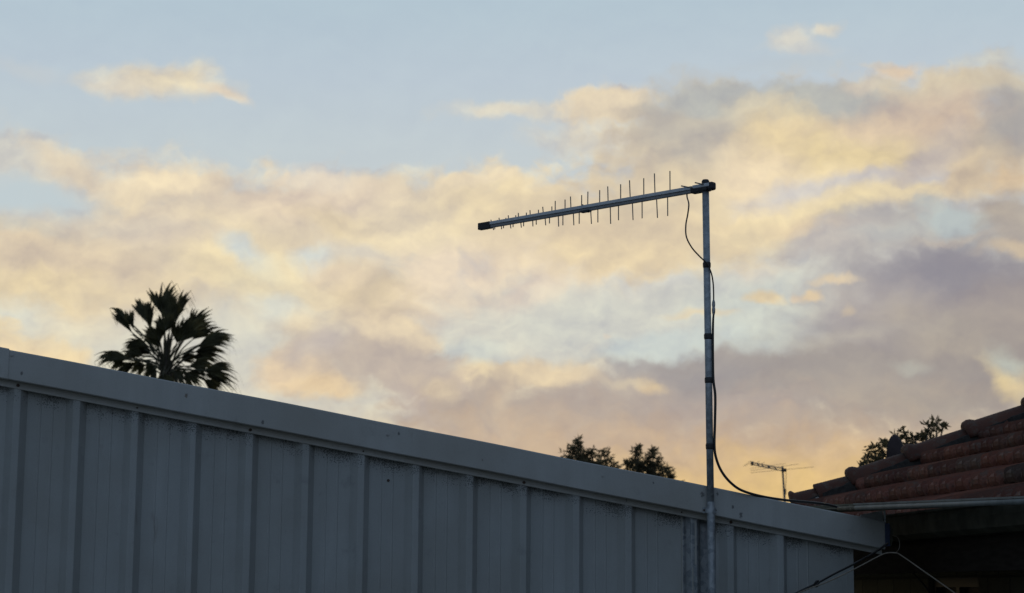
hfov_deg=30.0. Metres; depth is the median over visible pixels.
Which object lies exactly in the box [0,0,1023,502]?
sky
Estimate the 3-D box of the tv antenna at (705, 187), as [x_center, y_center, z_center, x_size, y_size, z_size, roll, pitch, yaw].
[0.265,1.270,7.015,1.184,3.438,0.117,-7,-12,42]
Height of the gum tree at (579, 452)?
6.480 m
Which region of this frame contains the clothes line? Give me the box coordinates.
[799,535,954,592]
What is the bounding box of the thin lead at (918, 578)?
[912,573,930,592]
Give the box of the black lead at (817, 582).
[795,542,888,592]
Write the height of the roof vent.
0.978 m
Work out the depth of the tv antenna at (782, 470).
39.94 m
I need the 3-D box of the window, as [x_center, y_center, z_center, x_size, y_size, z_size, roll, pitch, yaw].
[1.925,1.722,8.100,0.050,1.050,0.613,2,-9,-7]
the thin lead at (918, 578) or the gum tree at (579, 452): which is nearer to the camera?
the thin lead at (918, 578)
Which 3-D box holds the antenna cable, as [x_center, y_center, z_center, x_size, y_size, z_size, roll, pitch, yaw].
[0.928,0.200,6.961,0.699,1.130,0.105,4,-10,-24]
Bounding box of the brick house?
[788,397,1023,592]
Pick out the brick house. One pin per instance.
(976, 549)
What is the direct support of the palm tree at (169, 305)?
on the ground
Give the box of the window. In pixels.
[933,577,978,592]
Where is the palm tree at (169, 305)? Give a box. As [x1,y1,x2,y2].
[94,281,242,391]
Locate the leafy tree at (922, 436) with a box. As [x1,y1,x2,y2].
[856,414,950,466]
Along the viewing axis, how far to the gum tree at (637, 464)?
54.59 m
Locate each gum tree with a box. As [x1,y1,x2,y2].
[558,435,621,468]
[621,443,684,480]
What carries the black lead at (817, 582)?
attached to the metal shed
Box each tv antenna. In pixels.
[478,171,716,592]
[744,461,809,501]
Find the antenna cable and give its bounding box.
[685,194,838,507]
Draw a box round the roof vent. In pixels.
[886,434,903,457]
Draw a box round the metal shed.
[0,347,892,592]
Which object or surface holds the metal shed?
on the ground
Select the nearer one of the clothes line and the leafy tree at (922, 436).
the clothes line

